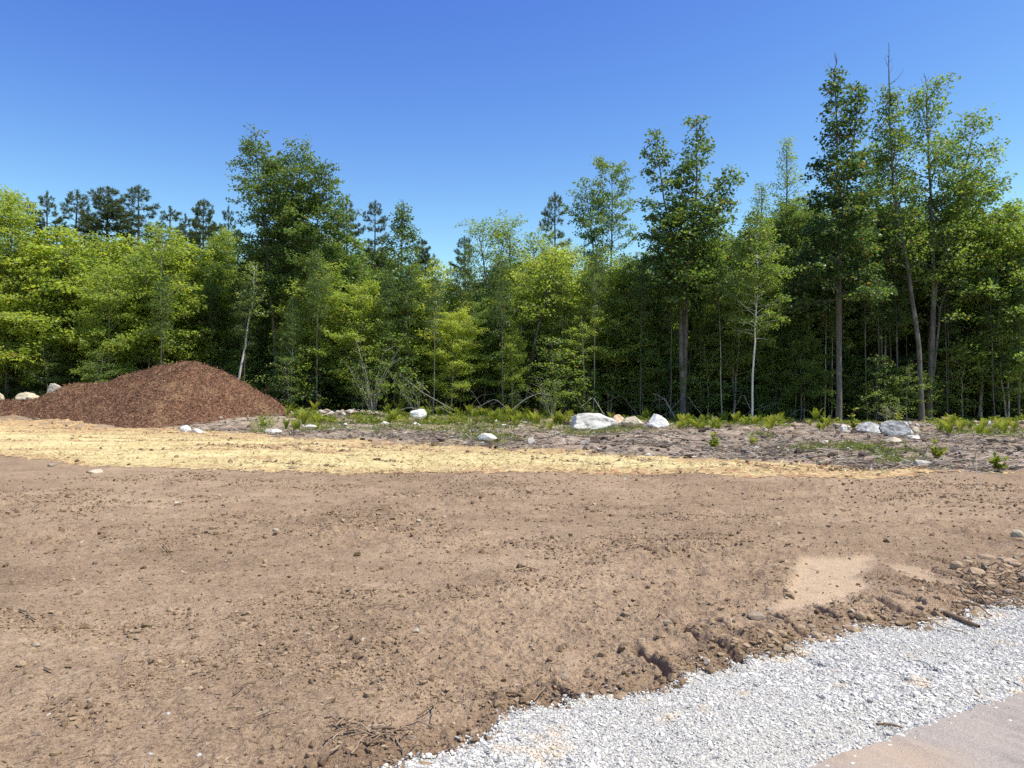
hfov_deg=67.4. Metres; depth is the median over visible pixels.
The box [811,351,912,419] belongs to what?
bush
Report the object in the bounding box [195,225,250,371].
broadleaf tree
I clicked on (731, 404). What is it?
sapling
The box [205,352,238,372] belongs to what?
sapling
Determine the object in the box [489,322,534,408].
broadleaf tree
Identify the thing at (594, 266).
broadleaf tree
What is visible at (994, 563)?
root
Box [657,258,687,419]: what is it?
broadleaf tree
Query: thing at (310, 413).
weed
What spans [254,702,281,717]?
twig
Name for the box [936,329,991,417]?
sapling
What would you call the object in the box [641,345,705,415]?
sapling
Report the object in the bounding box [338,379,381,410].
bush
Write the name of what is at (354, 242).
broadleaf tree
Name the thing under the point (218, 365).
sapling
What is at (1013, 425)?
fern
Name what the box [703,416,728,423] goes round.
weed
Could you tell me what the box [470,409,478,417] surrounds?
fern
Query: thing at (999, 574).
root
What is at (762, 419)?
weed
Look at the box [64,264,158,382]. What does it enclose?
broadleaf tree
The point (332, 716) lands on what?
root
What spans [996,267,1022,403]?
broadleaf tree
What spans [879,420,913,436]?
boulder
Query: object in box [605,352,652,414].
sapling
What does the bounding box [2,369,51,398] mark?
bush
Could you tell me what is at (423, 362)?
sapling
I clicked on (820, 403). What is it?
sapling
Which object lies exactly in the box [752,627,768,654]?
twig
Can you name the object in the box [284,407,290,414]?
fern
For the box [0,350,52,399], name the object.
bush
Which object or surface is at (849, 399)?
sapling
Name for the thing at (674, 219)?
maple tree
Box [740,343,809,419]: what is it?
sapling
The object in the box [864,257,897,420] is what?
broadleaf tree
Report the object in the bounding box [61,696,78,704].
twig
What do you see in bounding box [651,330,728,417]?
sapling
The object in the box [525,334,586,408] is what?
sapling
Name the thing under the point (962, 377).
sapling
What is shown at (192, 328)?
broadleaf tree
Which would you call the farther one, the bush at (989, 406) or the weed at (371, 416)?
the bush at (989, 406)
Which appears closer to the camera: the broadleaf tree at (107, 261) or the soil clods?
the soil clods
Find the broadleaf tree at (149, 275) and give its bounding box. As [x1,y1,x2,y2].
[103,220,213,377]
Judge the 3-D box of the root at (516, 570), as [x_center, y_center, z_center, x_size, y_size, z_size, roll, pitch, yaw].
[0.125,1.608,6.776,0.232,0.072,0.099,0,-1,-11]
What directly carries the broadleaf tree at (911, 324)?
on the ground at (714, 577)
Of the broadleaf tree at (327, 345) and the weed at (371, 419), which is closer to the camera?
the weed at (371, 419)
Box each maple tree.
[224,123,362,404]
[630,114,748,416]
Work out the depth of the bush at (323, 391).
47.41 m
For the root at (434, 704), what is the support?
on the ground at (714, 577)
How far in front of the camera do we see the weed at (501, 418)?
37.33 m
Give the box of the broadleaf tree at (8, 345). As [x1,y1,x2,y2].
[0,275,63,389]
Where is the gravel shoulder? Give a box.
[405,605,1023,767]
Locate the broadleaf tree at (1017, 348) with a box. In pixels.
[1005,276,1023,402]
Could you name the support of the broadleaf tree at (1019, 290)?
on the ground at (714, 577)
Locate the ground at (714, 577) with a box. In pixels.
[0,375,1023,767]
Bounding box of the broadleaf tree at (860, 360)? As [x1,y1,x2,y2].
[798,272,900,385]
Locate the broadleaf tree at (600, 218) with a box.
[560,154,639,408]
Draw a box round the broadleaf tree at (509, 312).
[484,261,528,388]
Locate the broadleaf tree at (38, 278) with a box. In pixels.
[0,244,105,386]
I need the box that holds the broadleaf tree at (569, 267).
[527,235,590,415]
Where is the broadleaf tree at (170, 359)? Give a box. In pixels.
[140,274,201,369]
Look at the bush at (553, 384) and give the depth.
45.59 m
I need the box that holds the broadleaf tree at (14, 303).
[0,265,28,350]
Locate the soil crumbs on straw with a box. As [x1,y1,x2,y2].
[5,422,947,476]
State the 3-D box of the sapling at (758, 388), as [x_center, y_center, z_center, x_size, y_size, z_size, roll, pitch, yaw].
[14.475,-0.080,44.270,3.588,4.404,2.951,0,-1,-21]
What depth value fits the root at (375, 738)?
3.40 m
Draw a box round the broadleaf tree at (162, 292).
[146,274,175,363]
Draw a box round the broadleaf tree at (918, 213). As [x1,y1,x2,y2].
[880,205,936,229]
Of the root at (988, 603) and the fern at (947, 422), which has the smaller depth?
the root at (988, 603)
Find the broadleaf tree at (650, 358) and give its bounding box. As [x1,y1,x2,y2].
[612,293,694,415]
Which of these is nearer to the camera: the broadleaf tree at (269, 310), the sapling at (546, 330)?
the sapling at (546, 330)
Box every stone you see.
[88,469,103,472]
[180,425,190,431]
[190,428,205,432]
[265,429,281,432]
[304,425,317,427]
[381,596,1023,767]
[477,433,496,440]
[885,437,901,442]
[904,435,919,439]
[912,427,919,432]
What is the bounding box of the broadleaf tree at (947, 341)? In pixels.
[935,315,960,411]
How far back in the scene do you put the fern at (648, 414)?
41.68 m
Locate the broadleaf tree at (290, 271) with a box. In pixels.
[263,232,324,401]
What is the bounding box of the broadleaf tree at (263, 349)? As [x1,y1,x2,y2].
[226,316,280,390]
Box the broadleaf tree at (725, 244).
[689,213,748,416]
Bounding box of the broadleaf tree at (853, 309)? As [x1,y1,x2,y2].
[820,275,856,351]
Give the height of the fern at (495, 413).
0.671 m
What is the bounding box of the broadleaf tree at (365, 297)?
[313,279,403,409]
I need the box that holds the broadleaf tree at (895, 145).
[860,48,944,421]
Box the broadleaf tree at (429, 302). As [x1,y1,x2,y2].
[419,270,447,414]
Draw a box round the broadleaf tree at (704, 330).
[688,283,714,416]
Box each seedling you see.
[258,416,270,427]
[708,432,719,446]
[747,435,757,444]
[817,411,825,423]
[847,407,859,429]
[894,412,901,420]
[929,438,946,458]
[986,451,1008,471]
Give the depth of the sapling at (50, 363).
43.55 m
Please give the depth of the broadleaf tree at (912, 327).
46.97 m
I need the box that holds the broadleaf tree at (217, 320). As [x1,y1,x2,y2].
[191,264,239,365]
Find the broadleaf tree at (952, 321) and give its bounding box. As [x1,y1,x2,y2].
[923,248,969,406]
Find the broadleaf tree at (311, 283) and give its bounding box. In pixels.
[302,248,335,410]
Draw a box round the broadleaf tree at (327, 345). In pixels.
[267,257,367,408]
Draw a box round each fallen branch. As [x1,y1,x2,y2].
[399,373,451,412]
[513,389,554,408]
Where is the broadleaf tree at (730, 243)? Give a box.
[706,230,744,375]
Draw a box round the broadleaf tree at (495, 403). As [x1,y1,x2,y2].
[471,278,513,410]
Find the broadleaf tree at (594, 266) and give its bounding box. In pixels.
[579,245,612,412]
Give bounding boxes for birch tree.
[233,260,276,379]
[275,296,310,402]
[555,274,612,412]
[714,207,804,417]
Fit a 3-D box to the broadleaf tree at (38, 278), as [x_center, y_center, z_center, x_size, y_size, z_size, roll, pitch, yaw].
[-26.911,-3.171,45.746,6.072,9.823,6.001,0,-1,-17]
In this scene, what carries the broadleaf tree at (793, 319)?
on the ground at (714, 577)
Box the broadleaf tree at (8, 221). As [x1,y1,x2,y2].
[0,184,50,399]
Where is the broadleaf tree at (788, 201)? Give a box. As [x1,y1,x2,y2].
[763,194,829,234]
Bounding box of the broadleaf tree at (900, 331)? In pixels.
[846,203,927,418]
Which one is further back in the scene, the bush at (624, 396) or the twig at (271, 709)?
the bush at (624, 396)
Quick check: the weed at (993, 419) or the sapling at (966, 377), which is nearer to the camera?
the weed at (993, 419)
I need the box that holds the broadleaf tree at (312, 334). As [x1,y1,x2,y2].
[284,275,336,372]
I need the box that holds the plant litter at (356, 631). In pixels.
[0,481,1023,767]
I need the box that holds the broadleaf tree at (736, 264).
[722,250,756,414]
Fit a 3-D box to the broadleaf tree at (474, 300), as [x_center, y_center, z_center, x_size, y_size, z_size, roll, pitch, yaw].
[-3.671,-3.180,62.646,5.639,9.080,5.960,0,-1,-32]
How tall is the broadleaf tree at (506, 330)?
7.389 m
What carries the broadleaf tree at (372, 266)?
on the ground at (714, 577)
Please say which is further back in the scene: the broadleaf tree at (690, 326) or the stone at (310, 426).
the broadleaf tree at (690, 326)
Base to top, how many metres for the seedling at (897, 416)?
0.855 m
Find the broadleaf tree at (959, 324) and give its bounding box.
[904,172,1021,416]
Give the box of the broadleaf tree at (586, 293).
[572,261,627,349]
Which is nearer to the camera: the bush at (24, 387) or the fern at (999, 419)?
the fern at (999, 419)
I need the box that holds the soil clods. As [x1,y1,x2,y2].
[0,469,1023,767]
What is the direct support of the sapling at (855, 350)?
on the ground at (714, 577)
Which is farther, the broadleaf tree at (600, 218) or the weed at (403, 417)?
the broadleaf tree at (600, 218)
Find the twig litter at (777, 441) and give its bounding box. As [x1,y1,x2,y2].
[0,409,1023,472]
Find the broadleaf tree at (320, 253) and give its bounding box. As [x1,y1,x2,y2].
[284,233,355,328]
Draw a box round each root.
[324,715,339,724]
[324,727,338,740]
[335,716,352,725]
[339,725,364,731]
[346,726,396,731]
[350,729,378,737]
[350,734,367,754]
[351,722,370,731]
[369,726,395,742]
[371,724,404,730]
[385,729,404,751]
[393,723,416,731]
[406,720,435,728]
[427,701,436,723]
[450,591,482,596]
[496,688,533,699]
[514,565,539,571]
[533,685,546,701]
[747,648,790,652]
[958,578,989,604]
[960,555,998,567]
[962,570,990,590]
[963,600,991,615]
[972,583,1001,597]
[984,600,1004,606]
[987,562,1006,569]
[993,563,1022,576]
[993,593,1023,600]
[996,602,1023,608]
[998,577,1023,587]
[1000,594,1023,603]
[1000,598,1023,606]
[1002,592,1023,599]
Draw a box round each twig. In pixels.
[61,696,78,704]
[232,682,255,693]
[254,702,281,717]
[367,603,404,606]
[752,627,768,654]
[876,722,902,727]
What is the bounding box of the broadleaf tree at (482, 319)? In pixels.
[454,296,524,409]
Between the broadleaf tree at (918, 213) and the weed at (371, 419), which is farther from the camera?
the broadleaf tree at (918, 213)
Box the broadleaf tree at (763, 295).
[751,257,777,335]
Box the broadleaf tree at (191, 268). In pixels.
[121,235,256,370]
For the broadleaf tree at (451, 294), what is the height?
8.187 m
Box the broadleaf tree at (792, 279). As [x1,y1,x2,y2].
[783,242,818,418]
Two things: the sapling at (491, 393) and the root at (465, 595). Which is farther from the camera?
the sapling at (491, 393)
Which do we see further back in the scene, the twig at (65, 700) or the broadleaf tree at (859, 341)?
the broadleaf tree at (859, 341)
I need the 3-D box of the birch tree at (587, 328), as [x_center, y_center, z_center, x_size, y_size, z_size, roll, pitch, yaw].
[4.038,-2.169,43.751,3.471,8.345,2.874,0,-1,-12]
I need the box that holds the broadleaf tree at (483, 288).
[472,267,533,363]
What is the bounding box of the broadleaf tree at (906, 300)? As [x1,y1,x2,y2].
[881,253,920,419]
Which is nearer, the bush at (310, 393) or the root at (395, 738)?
the root at (395, 738)
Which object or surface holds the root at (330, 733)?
on the ground at (714, 577)
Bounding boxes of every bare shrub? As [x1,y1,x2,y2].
[334,336,404,410]
[386,369,429,409]
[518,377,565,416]
[878,396,906,420]
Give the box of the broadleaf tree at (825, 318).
[810,259,835,419]
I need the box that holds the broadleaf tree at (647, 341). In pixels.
[625,269,660,410]
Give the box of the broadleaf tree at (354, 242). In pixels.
[301,228,392,364]
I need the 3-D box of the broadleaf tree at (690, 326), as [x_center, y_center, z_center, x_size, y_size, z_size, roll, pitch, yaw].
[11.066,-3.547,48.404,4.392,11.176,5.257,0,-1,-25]
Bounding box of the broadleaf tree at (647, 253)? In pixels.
[628,250,669,284]
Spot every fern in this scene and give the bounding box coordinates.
[280,417,293,428]
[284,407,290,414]
[291,418,302,429]
[298,408,311,424]
[309,400,320,409]
[383,403,391,411]
[390,409,399,420]
[393,400,406,413]
[420,406,430,418]
[434,404,442,414]
[441,402,455,414]
[463,404,473,415]
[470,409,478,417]
[490,408,498,419]
[506,405,516,420]
[510,414,518,423]
[528,410,542,422]
[548,406,557,415]
[550,411,561,424]
[556,413,562,424]
[558,411,568,423]
[642,408,651,417]
[676,413,684,421]
[676,421,682,429]
[681,413,689,420]
[693,418,700,427]
[708,419,716,428]
[711,415,719,428]
[721,410,730,419]
[731,411,740,420]
[749,413,760,423]
[766,414,776,428]
[774,412,784,424]
[810,408,821,421]
[818,421,826,429]
[823,415,831,425]
[935,422,943,430]
[940,419,950,429]
[943,421,956,432]
[946,413,959,423]
[953,420,965,429]
[962,417,974,427]
[973,423,984,433]
[979,417,989,428]
[983,426,992,433]
[994,416,1007,428]
[996,418,1011,432]
[1008,419,1018,428]
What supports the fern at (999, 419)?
on the ground at (714, 577)
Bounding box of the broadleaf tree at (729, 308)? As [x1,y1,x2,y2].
[690,244,784,373]
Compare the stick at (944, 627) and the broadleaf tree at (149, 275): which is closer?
the stick at (944, 627)
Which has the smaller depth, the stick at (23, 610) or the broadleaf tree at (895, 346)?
the stick at (23, 610)
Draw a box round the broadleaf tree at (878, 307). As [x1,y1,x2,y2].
[856,260,896,420]
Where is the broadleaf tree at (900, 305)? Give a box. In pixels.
[871,244,906,418]
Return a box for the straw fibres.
[0,421,975,478]
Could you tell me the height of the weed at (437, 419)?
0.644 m
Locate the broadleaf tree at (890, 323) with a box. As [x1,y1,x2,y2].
[869,249,903,416]
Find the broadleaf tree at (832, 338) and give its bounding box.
[816,250,845,418]
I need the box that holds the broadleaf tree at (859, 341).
[821,141,930,418]
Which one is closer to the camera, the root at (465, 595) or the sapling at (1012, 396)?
the root at (465, 595)
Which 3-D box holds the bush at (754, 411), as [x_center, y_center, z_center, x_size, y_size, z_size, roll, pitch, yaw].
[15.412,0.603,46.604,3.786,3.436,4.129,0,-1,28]
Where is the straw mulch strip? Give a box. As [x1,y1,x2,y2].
[0,415,1013,478]
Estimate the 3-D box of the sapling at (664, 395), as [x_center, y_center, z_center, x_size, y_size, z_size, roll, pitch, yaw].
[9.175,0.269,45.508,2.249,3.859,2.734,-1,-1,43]
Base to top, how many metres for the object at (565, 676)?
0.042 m
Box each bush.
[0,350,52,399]
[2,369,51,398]
[8,381,48,398]
[30,354,97,394]
[276,352,347,411]
[283,352,347,409]
[292,376,340,409]
[324,364,377,408]
[324,366,382,409]
[330,364,381,411]
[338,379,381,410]
[357,357,431,411]
[378,375,424,409]
[402,361,446,407]
[415,379,476,404]
[437,372,490,407]
[468,376,494,400]
[497,379,542,414]
[503,381,539,412]
[524,353,602,411]
[543,353,621,415]
[550,379,599,415]
[601,364,657,412]
[626,388,653,411]
[645,389,668,412]
[691,384,732,418]
[697,357,749,414]
[729,374,782,415]
[794,382,836,418]
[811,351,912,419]
[852,349,950,419]
[936,378,976,416]
[967,378,1021,416]
[975,384,1023,418]
[997,369,1023,417]
[1002,377,1023,416]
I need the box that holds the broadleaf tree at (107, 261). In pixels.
[22,230,132,381]
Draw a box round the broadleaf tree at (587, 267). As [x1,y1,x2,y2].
[574,247,618,348]
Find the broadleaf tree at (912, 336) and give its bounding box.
[877,219,965,361]
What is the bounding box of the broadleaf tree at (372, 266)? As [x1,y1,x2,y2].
[342,248,425,366]
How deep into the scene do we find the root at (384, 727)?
3.52 m
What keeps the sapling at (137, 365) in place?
on the ground at (714, 577)
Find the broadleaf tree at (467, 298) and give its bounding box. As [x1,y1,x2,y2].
[457,287,481,406]
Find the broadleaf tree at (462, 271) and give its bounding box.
[444,250,481,410]
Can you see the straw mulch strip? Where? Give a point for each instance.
(8, 424)
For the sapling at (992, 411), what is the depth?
45.09 m
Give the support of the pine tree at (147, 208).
on the ground at (714, 577)
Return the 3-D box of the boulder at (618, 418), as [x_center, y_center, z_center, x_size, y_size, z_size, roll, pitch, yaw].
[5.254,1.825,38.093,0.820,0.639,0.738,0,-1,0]
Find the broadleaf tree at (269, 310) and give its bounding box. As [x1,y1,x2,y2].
[233,239,294,377]
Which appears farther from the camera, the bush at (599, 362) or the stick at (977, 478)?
the bush at (599, 362)
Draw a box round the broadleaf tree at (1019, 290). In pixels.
[1003,255,1023,419]
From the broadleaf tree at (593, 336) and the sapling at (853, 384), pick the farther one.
the broadleaf tree at (593, 336)
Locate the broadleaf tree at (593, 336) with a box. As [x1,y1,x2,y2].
[578,277,618,409]
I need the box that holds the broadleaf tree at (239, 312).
[228,279,258,382]
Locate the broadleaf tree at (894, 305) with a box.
[879,252,913,353]
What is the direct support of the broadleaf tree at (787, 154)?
on the ground at (714, 577)
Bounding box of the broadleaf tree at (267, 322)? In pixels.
[237,278,279,389]
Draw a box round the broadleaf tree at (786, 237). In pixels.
[753,199,830,417]
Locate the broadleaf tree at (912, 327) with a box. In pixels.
[882,223,988,389]
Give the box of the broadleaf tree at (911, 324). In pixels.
[892,251,924,417]
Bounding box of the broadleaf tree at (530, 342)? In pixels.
[528,274,565,382]
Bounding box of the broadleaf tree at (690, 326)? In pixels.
[674,255,725,412]
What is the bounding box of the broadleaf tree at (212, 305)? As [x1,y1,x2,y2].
[194,276,227,366]
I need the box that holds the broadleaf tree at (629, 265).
[585,259,678,416]
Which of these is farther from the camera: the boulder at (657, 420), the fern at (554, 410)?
the fern at (554, 410)
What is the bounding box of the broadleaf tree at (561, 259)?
[507,244,589,411]
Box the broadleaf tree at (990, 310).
[974,269,1008,415]
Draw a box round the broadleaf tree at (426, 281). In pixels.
[359,279,451,410]
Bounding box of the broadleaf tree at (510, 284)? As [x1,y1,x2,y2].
[476,250,529,398]
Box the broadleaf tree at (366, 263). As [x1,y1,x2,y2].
[355,251,373,343]
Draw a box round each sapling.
[0,341,16,394]
[20,338,73,396]
[64,331,131,383]
[75,349,122,383]
[81,364,115,383]
[110,351,139,372]
[123,340,170,372]
[200,317,269,388]
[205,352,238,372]
[209,346,247,382]
[214,333,271,392]
[229,352,268,390]
[247,330,322,408]
[263,322,349,410]
[267,356,306,405]
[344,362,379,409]
[348,322,411,370]
[360,332,438,413]
[412,329,471,405]
[476,317,550,412]
[482,355,515,405]
[511,321,573,411]
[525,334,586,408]
[536,349,601,415]
[551,330,627,413]
[562,361,615,414]
[604,346,662,415]
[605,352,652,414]
[626,363,664,411]
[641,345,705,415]
[643,324,706,416]
[646,321,711,415]
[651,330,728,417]
[652,359,679,412]
[660,353,716,416]
[672,348,730,417]
[687,333,734,412]
[698,343,758,417]
[712,364,750,417]
[727,340,759,414]
[728,376,767,415]
[731,328,810,417]
[735,346,790,412]
[740,326,817,416]
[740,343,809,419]
[745,342,799,412]
[754,370,804,419]
[774,354,808,417]
[785,360,830,417]
[787,345,856,417]
[810,357,848,417]
[830,341,875,414]
[833,375,865,419]
[834,364,875,416]
[835,366,872,410]
[842,353,909,420]
[853,364,911,418]
[864,367,912,418]
[884,363,933,420]
[893,340,968,416]
[899,353,950,408]
[901,372,945,415]
[910,351,975,418]
[913,359,953,412]
[913,362,951,413]
[934,362,972,417]
[935,339,992,416]
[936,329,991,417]
[941,350,1012,417]
[953,340,1023,417]
[969,363,1014,417]
[988,368,1023,413]
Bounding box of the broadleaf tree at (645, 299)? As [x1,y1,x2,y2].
[623,258,658,415]
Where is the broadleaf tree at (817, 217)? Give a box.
[758,206,905,366]
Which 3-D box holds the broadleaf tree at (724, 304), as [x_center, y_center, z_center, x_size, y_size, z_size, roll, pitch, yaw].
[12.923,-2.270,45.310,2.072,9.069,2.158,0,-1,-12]
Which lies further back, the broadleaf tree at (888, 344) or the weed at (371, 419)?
the broadleaf tree at (888, 344)
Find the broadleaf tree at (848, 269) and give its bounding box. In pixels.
[789,195,901,413]
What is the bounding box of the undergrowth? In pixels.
[283,399,1023,420]
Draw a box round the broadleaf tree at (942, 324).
[923,263,963,416]
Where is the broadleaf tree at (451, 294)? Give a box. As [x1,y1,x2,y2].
[438,281,463,398]
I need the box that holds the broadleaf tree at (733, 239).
[696,226,796,390]
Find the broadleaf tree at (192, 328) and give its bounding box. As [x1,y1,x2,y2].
[181,284,210,359]
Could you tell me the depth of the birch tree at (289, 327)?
42.68 m
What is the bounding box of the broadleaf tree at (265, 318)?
[228,249,297,368]
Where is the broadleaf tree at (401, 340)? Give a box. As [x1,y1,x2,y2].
[367,318,412,403]
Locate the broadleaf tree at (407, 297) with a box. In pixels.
[392,266,423,407]
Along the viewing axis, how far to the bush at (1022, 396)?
44.24 m
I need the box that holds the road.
[809,692,1023,767]
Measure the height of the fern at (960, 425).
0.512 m
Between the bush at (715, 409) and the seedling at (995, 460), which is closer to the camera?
the seedling at (995, 460)
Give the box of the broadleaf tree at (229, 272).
[212,259,241,327]
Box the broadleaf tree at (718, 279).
[702,257,736,413]
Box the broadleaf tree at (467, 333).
[416,307,489,406]
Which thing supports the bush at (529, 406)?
on the ground at (714, 577)
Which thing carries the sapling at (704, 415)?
on the ground at (714, 577)
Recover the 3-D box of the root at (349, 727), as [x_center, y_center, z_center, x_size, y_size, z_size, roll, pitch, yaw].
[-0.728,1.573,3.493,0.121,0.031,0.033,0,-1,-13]
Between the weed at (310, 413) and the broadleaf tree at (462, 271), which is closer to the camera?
the weed at (310, 413)
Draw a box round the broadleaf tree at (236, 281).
[224,255,259,349]
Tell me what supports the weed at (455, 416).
on the ground at (714, 577)
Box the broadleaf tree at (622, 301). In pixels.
[566,247,660,415]
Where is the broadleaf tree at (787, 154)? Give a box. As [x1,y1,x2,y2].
[763,133,815,410]
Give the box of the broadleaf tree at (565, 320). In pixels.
[545,275,577,413]
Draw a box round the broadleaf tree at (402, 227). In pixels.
[360,200,438,404]
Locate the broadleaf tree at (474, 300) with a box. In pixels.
[443,292,486,372]
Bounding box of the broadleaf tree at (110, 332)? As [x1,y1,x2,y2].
[84,310,145,369]
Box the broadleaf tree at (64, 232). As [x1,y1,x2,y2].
[0,225,121,395]
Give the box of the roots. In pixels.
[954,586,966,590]
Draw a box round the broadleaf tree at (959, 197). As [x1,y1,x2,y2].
[888,71,1017,419]
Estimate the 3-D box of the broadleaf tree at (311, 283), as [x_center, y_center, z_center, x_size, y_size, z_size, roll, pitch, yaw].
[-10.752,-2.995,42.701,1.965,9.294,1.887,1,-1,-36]
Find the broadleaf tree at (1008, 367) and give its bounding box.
[961,264,1023,417]
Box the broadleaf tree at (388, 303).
[373,273,399,405]
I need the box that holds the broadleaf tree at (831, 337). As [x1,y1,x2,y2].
[818,296,847,419]
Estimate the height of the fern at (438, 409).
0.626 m
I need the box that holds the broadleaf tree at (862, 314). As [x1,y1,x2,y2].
[847,254,889,420]
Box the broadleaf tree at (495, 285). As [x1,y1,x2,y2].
[484,250,520,410]
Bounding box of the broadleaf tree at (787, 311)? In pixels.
[763,243,834,410]
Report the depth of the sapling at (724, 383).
43.30 m
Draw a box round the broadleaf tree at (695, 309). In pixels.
[651,239,734,384]
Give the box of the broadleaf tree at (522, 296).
[499,255,590,411]
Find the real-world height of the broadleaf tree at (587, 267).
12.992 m
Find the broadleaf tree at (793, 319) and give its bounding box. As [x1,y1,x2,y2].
[778,283,811,420]
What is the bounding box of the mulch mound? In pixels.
[0,359,290,427]
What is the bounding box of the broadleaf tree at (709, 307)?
[692,298,720,413]
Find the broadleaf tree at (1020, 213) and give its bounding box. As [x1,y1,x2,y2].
[967,201,1023,416]
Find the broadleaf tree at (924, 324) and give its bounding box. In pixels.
[913,275,943,347]
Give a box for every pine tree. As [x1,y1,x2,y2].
[5,197,41,255]
[24,189,68,251]
[49,189,93,247]
[69,185,145,265]
[114,185,166,270]
[143,206,192,262]
[171,213,193,253]
[185,198,227,349]
[217,206,242,275]
[333,201,365,286]
[359,200,396,305]
[405,238,439,404]
[443,266,459,307]
[449,236,484,404]
[530,191,573,378]
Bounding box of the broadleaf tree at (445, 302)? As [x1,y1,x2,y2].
[381,257,473,411]
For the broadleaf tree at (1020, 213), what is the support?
on the ground at (714, 577)
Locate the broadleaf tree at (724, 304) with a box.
[718,271,738,414]
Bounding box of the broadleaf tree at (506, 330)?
[484,293,514,412]
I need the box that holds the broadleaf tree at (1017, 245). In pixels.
[912,198,1023,417]
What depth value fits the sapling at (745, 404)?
45.24 m
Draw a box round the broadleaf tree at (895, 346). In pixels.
[854,219,918,366]
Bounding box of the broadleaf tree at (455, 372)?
[443,302,471,407]
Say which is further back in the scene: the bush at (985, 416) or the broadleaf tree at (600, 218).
the broadleaf tree at (600, 218)
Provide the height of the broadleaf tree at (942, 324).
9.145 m
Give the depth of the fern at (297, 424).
31.47 m
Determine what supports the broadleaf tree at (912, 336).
on the ground at (714, 577)
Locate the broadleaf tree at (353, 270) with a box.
[326,267,368,352]
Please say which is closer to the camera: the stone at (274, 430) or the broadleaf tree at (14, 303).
the stone at (274, 430)
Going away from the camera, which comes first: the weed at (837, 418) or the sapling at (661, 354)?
the weed at (837, 418)
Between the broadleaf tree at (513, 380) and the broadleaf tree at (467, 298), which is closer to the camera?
the broadleaf tree at (513, 380)
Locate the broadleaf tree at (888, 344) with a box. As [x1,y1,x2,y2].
[861,295,892,419]
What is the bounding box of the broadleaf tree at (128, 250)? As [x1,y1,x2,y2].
[66,232,181,374]
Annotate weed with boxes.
[291,407,321,416]
[295,411,316,419]
[306,412,336,421]
[314,414,338,421]
[336,418,353,423]
[350,414,365,418]
[353,414,379,424]
[356,409,375,415]
[360,415,380,423]
[383,414,408,420]
[421,414,451,424]
[445,412,467,417]
[445,415,468,421]
[448,416,467,421]
[472,413,502,423]
[497,414,519,421]
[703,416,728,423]
[739,415,765,423]
[763,416,790,426]
[799,418,814,422]
[830,417,849,423]
[921,416,945,423]
[936,414,962,422]
[984,415,1006,420]
[1012,414,1023,421]
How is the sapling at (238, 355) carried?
on the ground at (714, 577)
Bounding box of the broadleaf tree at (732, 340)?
[694,269,779,412]
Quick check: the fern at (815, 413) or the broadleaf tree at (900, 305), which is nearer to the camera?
the fern at (815, 413)
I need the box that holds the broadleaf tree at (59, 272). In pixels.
[50,249,82,380]
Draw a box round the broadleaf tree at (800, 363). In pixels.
[775,319,835,419]
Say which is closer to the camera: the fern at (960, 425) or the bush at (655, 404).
the fern at (960, 425)
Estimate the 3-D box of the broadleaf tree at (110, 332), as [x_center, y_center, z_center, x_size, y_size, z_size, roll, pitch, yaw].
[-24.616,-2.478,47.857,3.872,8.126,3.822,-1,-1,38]
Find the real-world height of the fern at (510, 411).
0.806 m
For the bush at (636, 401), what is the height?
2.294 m
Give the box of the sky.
[0,0,1023,367]
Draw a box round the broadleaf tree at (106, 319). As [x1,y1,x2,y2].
[95,289,117,339]
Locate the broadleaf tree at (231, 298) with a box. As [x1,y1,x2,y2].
[227,280,256,360]
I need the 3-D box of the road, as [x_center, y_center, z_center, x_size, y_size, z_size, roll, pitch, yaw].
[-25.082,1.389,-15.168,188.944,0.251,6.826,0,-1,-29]
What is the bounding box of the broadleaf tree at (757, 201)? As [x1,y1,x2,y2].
[729,181,788,359]
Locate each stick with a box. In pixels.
[18,605,35,619]
[322,744,340,754]
[653,435,710,441]
[924,618,967,633]
[943,610,979,627]
[972,458,985,494]
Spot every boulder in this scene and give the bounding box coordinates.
[15,392,38,400]
[46,383,58,393]
[410,409,426,418]
[570,413,617,431]
[613,414,623,423]
[619,416,642,427]
[646,414,668,428]
[854,421,880,432]
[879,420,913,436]
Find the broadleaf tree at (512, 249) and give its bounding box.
[453,207,557,408]
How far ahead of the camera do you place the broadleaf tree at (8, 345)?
44.48 m
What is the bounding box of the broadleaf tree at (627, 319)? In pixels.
[599,269,656,410]
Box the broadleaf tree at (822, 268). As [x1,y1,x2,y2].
[782,53,897,422]
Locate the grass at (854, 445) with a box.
[246,408,1023,463]

